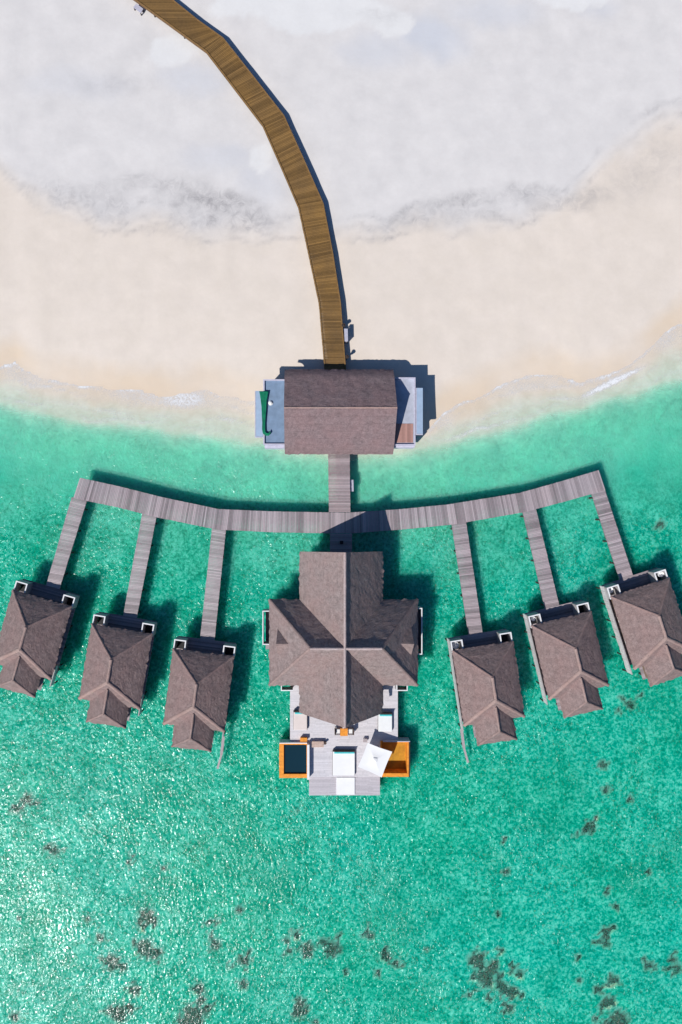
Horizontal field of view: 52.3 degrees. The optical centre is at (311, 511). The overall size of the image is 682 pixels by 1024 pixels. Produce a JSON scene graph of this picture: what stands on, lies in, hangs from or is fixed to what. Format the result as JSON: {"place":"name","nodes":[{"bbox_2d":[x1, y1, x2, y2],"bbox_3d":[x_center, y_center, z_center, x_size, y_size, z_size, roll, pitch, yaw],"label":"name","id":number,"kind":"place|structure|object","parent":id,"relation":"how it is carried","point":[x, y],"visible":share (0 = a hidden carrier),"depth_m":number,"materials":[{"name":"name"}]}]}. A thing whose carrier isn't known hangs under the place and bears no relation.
{"place":"outdoors","nodes":[
{"label":"outdoors","id":0,"kind":"place"},
{"bbox_2d":[0,0,681,1023],"bbox_3d":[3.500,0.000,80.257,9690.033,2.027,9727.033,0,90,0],"label":"ground","id":1,"kind":"structure","parent":0,"point":[498,184],"depth_m":79.33,"materials":[{"name":"beige sand"}]},
{"bbox_2d":[9,1012,19,1021],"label":"coral patch","id":2,"kind":"object","parent":1,"relation":"on","point":[14,1016],"visible":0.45,"depth_m":80.56,"materials":[{"name":"grey stone"}]},
{"bbox_2d":[9,791,40,816],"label":"coral patch","id":3,"kind":"object","parent":1,"relation":"on","point":[27,798],"visible":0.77,"depth_m":80.53,"materials":[{"name":"grey stone"}]},
{"bbox_2d":[0,579,79,697],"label":"thatched villa","id":4,"kind":"object","parent":1,"relation":"on","point":[36,626],"visible":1,"depth_m":75.93,"materials":[{"name":"brown wood"}]},
{"bbox_2d":[42,843,65,855],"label":"coral patch","id":5,"kind":"object","parent":1,"relation":"on","point":[54,850],"visible":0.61,"depth_m":80.55,"materials":[{"name":"stone"}]},
{"bbox_2d":[46,497,87,588],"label":"pier","id":6,"kind":"structure","parent":1,"relation":"on","point":[73,508],"depth_m":78.52,"materials":[{"name":"grey wood"}]},
{"bbox_2d":[85,916,108,941],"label":"coral patch","id":7,"kind":"object","parent":1,"relation":"on","point":[100,936],"visible":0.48,"depth_m":80.71,"materials":[{"name":"stone"}]},
{"bbox_2d":[98,953,127,969],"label":"coral patch","id":8,"kind":"object","parent":1,"relation":"on","point":[113,961],"visible":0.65,"depth_m":80.66,"materials":[{"name":"stone"}]},
{"bbox_2d":[78,612,156,728],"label":"thatched villa","id":9,"kind":"object","parent":1,"relation":"on","point":[116,668],"visible":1,"depth_m":75.92,"materials":[{"name":"brown wood"}]},
{"bbox_2d":[102,981,141,1022],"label":"coral patch","id":10,"kind":"object","parent":1,"relation":"on","point":[121,1013],"visible":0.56,"depth_m":80.66,"materials":[{"name":"grey stone"}]},
{"bbox_2d":[126,851,135,865],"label":"coral patch","id":11,"kind":"object","parent":1,"relation":"on","point":[129,861],"visible":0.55,"depth_m":80.65,"materials":[{"name":"grey stone"}]},
{"bbox_2d":[133,4,143,15],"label":"landing","id":12,"kind":"object","parent":1,"relation":"on","point":[138,8],"visible":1,"depth_m":78.80,"materials":[{"name":"white"}]},
{"bbox_2d":[123,513,157,618],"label":"pier","id":13,"kind":"structure","parent":1,"relation":"on","point":[134,612],"depth_m":78.52,"materials":[{"name":"grey wood"}]},
{"bbox_2d":[132,907,163,964],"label":"coral patch","id":14,"kind":"object","parent":1,"relation":"on","point":[146,947],"visible":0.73,"depth_m":80.65,"materials":[{"name":"grey stone"}]},
{"bbox_2d":[176,978,215,1023],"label":"coral patch","id":15,"kind":"object","parent":1,"relation":"on","point":[193,1015],"visible":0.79,"depth_m":80.66,"materials":[{"name":"stone"}]},
{"bbox_2d":[162,636,236,768],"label":"thatched villa","id":16,"kind":"object","parent":1,"relation":"on","point":[198,694],"visible":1,"depth_m":75.90,"materials":[{"name":"brown wood"}]},
{"bbox_2d":[204,919,220,951],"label":"coral patch","id":17,"kind":"object","parent":1,"relation":"on","point":[215,942],"visible":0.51,"depth_m":80.70,"materials":[{"name":"stone"}]},
{"bbox_2d":[200,524,226,640],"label":"pier","id":18,"kind":"structure","parent":1,"relation":"on","point":[211,627],"depth_m":78.52,"materials":[{"name":"grey wood"}]},
{"bbox_2d":[133,0,345,369],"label":"boardwalk","id":19,"kind":"structure","parent":1,"relation":"on","point":[247,87],"depth_m":78.50,"materials":[{"name":"brown wood"}]},
{"bbox_2d":[235,906,243,913],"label":"coral patch","id":20,"kind":"object","parent":1,"relation":"on","point":[240,909],"visible":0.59,"depth_m":80.64,"materials":[{"name":"stone"}]},
{"bbox_2d":[226,948,253,988],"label":"coral patch","id":21,"kind":"object","parent":1,"relation":"on","point":[243,983],"visible":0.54,"depth_m":80.68,"materials":[{"name":"grey stone"}]},
{"bbox_2d":[279,739,308,779],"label":"plunge pool","id":22,"kind":"structure","parent":1,"relation":"on","point":[293,759],"depth_m":78.47,"materials":[{"name":"tile"}]},
{"bbox_2d":[281,928,317,959],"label":"coral patch","id":23,"kind":"object","parent":1,"relation":"on","point":[307,948],"visible":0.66,"depth_m":80.69,"materials":[{"name":"grey stone"}]},
{"bbox_2d":[291,995,318,1023],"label":"coral patch","id":24,"kind":"object","parent":1,"relation":"on","point":[298,1008],"visible":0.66,"depth_m":80.57,"materials":[{"name":"grey stone"}]},
{"bbox_2d":[317,931,341,957],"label":"coral patch","id":25,"kind":"object","parent":1,"relation":"on","point":[332,947],"visible":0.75,"depth_m":80.64,"materials":[{"name":"stone"}]},
{"bbox_2d":[255,369,422,454],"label":"pavilion","id":26,"kind":"structure","parent":1,"relation":"on","point":[343,411],"depth_m":75.89,"materials":[{"name":"brown wood"}]},
{"bbox_2d":[259,391,270,435],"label":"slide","id":27,"kind":"object","parent":26,"relation":"on","point":[263,396],"visible":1,"depth_m":76.64,"materials":[{"name":"green plastic"}]},
{"bbox_2d":[328,454,349,511],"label":"walkway","id":28,"kind":"structure","parent":1,"relation":"on","point":[339,474],"depth_m":78.50,"materials":[{"name":"grey wood"}]},
{"bbox_2d":[74,470,604,532],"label":"jetty","id":29,"kind":"object","parent":1,"relation":"on","point":[330,522],"visible":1,"depth_m":78.50,"materials":[{"name":"grey wood"}]},
{"bbox_2d":[330,534,351,551],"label":"walkway","id":30,"kind":"structure","parent":1,"relation":"on","point":[336,539],"depth_m":78.50,"materials":[{"name":"grey wood"}]},
{"bbox_2d":[262,551,421,727],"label":"thatched villa","id":31,"kind":"object","parent":1,"relation":"on","point":[343,642],"visible":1,"depth_m":73.68,"materials":[{"name":"brown wood"}]},
{"bbox_2d":[290,685,397,794],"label":"terrace","id":32,"kind":"structure","parent":1,"relation":"on","point":[322,778],"depth_m":78.50,"materials":[{"name":"grey wood"}]},
{"bbox_2d":[293,710,306,729],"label":"daybed","id":33,"kind":"object","parent":32,"relation":"on","point":[299,721],"visible":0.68,"depth_m":78.05,"materials":[{"name":"white fabric"}]},
{"bbox_2d":[300,737,306,741],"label":"storage box","id":34,"kind":"object","parent":32,"relation":"on","point":[303,739],"visible":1,"depth_m":78.02,"materials":[{"name":"orange wood"}]},
{"bbox_2d":[312,741,323,746],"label":"bench","id":35,"kind":"object","parent":32,"relation":"on","point":[317,743],"visible":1,"depth_m":78.09,"materials":[{"name":"beige wood"}]},
{"bbox_2d":[334,727,339,734],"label":"wicker chair","id":36,"kind":"object","parent":32,"relation":"on","point":[336,731],"visible":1,"depth_m":78.00,"materials":[{"name":"white fabric"}]},
{"bbox_2d":[333,750,354,774],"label":"daybed","id":37,"kind":"object","parent":32,"relation":"on","point":[343,762],"visible":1,"depth_m":78.12,"materials":[{"name":"white fabric"}]},
{"bbox_2d":[340,727,347,735],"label":"side table","id":38,"kind":"object","parent":32,"relation":"on","point":[343,731],"visible":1,"depth_m":77.79,"materials":[{"name":"orange wood"}]},
{"bbox_2d":[336,777,354,794],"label":"floor mat","id":39,"kind":"object","parent":32,"relation":"on","point":[345,785],"visible":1,"depth_m":78.68,"materials":[{"name":"white fabric"}]},
{"bbox_2d":[348,727,353,734],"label":"wicker chair","id":40,"kind":"object","parent":32,"relation":"on","point":[350,731],"visible":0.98,"depth_m":78.00,"materials":[{"name":"white fabric"}]},
{"bbox_2d":[358,742,391,776],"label":"umbrella","id":41,"kind":"object","parent":32,"relation":"on","point":[374,759],"visible":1,"depth_m":76.96,"materials":[{"name":"white fabric"}]},
{"bbox_2d":[378,712,392,731],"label":"daybed","id":42,"kind":"object","parent":32,"relation":"on","point":[384,721],"visible":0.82,"depth_m":78.05,"materials":[{"name":"white fabric"}]},
{"bbox_2d":[344,329,347,342],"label":"service counter","id":43,"kind":"object","parent":1,"relation":"on","point":[346,335],"visible":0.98,"depth_m":78.25,"materials":[{"name":"white"}]},
{"bbox_2d":[343,968,348,974],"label":"coral patch","id":44,"kind":"object","parent":1,"relation":"on","point":[345,970],"visible":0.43,"depth_m":80.65,"materials":[{"name":"stone"}]},
{"bbox_2d":[350,480,353,490],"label":"boarding step","id":45,"kind":"object","parent":1,"relation":"on","point":[351,485],"visible":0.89,"depth_m":78.80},
{"bbox_2d":[360,922,374,940],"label":"coral patch","id":46,"kind":"object","parent":1,"relation":"on","point":[367,933],"visible":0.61,"depth_m":80.61,"materials":[{"name":"grey stone"}]},
{"bbox_2d":[375,945,404,976],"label":"coral patch","id":47,"kind":"object","parent":1,"relation":"on","point":[386,956],"visible":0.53,"depth_m":80.67,"materials":[{"name":"grey stone"}]},
{"bbox_2d":[380,737,409,776],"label":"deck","id":48,"kind":"structure","parent":1,"relation":"on","point":[398,764],"depth_m":79.50,"materials":[{"name":"orange wood"}]},
{"bbox_2d":[450,518,482,638],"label":"pier","id":49,"kind":"structure","parent":1,"relation":"on","point":[475,618],"depth_m":78.52,"materials":[{"name":"grey wood"}]},
{"bbox_2d":[445,629,525,762],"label":"thatched villa","id":50,"kind":"object","parent":1,"relation":"on","point":[487,688],"visible":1,"depth_m":75.94,"materials":[{"name":"brown wood"}]},
{"bbox_2d":[452,642,458,648],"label":"outdoor tub","id":51,"kind":"object","parent":50,"relation":"on","point":[455,645],"visible":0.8,"depth_m":77.60,"materials":[{"name":"white ceramic"}]},
{"bbox_2d":[462,946,526,1013],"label":"coral patch","id":52,"kind":"object","parent":1,"relation":"on","point":[484,974],"visible":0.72,"depth_m":80.67,"materials":[{"name":"stone"}]},
{"bbox_2d":[500,836,508,874],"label":"coral patch","id":53,"kind":"object","parent":1,"relation":"on","point":[503,841],"visible":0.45,"depth_m":80.60,"materials":[{"name":"grey stone"}]},
{"bbox_2d":[520,507,559,613],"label":"pier","id":54,"kind":"structure","parent":1,"relation":"on","point":[543,560],"depth_m":78.52,"materials":[{"name":"grey wood"}]},
{"bbox_2d":[520,600,609,718],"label":"thatched villa","id":55,"kind":"object","parent":1,"relation":"on","point":[569,665],"visible":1,"depth_m":75.98,"materials":[{"name":"brown wood"}]},
{"bbox_2d":[576,977,581,983],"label":"coral patch","id":56,"kind":"object","parent":1,"relation":"on","point":[578,979],"visible":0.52,"depth_m":80.50,"materials":[{"name":"teal stone"}]},
{"bbox_2d":[571,815,597,835],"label":"coral patch","id":57,"kind":"object","parent":1,"relation":"on","point":[588,828],"visible":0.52,"depth_m":80.64,"materials":[{"name":"stone"}]},
{"bbox_2d":[591,924,616,945],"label":"coral patch","id":58,"kind":"object","parent":1,"relation":"on","point":[604,940],"visible":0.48,"depth_m":80.65,"materials":[{"name":"stone"}]},
{"bbox_2d":[593,972,619,993],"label":"coral patch","id":59,"kind":"object","parent":1,"relation":"on","point":[612,978],"visible":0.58,"depth_m":80.65,"materials":[{"name":"stone"}]},
{"bbox_2d":[598,992,615,1011],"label":"coral patch","id":60,"kind":"object","parent":1,"relation":"on","point":[606,1001],"visible":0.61,"depth_m":80.62,"materials":[{"name":"grey stone"}]},
{"bbox_2d":[588,488,632,584],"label":"pier","id":61,"kind":"structure","parent":1,"relation":"on","point":[622,558],"depth_m":78.52,"materials":[{"name":"grey wood"}]},
{"bbox_2d":[592,1003,630,1023],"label":"coral patch","id":62,"kind":"object","parent":1,"relation":"on","point":[617,1016],"visible":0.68,"depth_m":80.67,"materials":[{"name":"stone"}]},
{"bbox_2d":[604,886,618,911],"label":"coral patch","id":63,"kind":"object","parent":1,"relation":"on","point":[606,891],"visible":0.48,"depth_m":80.66,"materials":[{"name":"stone"}]},
{"bbox_2d":[597,760,633,801],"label":"coral patch","id":64,"kind":"object","parent":1,"relation":"on","point":[601,764],"visible":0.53,"depth_m":80.58,"materials":[{"name":"grey stone"}]},
{"bbox_2d":[615,692,642,714],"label":"coral patch","id":65,"kind":"object","parent":1,"relation":"on","point":[628,704],"visible":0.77,"depth_m":80.55,"materials":[{"name":"stone"}]},
{"bbox_2d":[596,568,681,686],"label":"thatched villa","id":66,"kind":"object","parent":1,"relation":"on","point":[644,615],"visible":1,"depth_m":75.97,"materials":[{"name":"brown wood"}]},
{"bbox_2d":[656,572,663,576],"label":"outdoor tub","id":67,"kind":"object","parent":66,"relation":"on","point":[660,574],"visible":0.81,"depth_m":77.60,"materials":[{"name":"white ceramic"}]},
{"bbox_2d":[653,520,664,530],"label":"coral patch","id":68,"kind":"object","parent":1,"relation":"on","point":[660,524],"visible":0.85,"depth_m":80.32,"materials":[{"name":"stone"}]},
{"bbox_2d":[641,951,679,976],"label":"coral patch","id":69,"kind":"object","parent":1,"relation":"on","point":[672,958],"visible":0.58,"depth_m":80.60,"materials":[{"name":"stone"}]},
{"bbox_2d":[0,324,681,1023],"bbox_3d":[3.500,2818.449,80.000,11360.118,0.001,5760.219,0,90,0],"label":"water","id":70,"kind":"structure","parent":0,"point":[416,862],"depth_m":80.00,"materials":[{"name":"teal liquid"}]}
]}

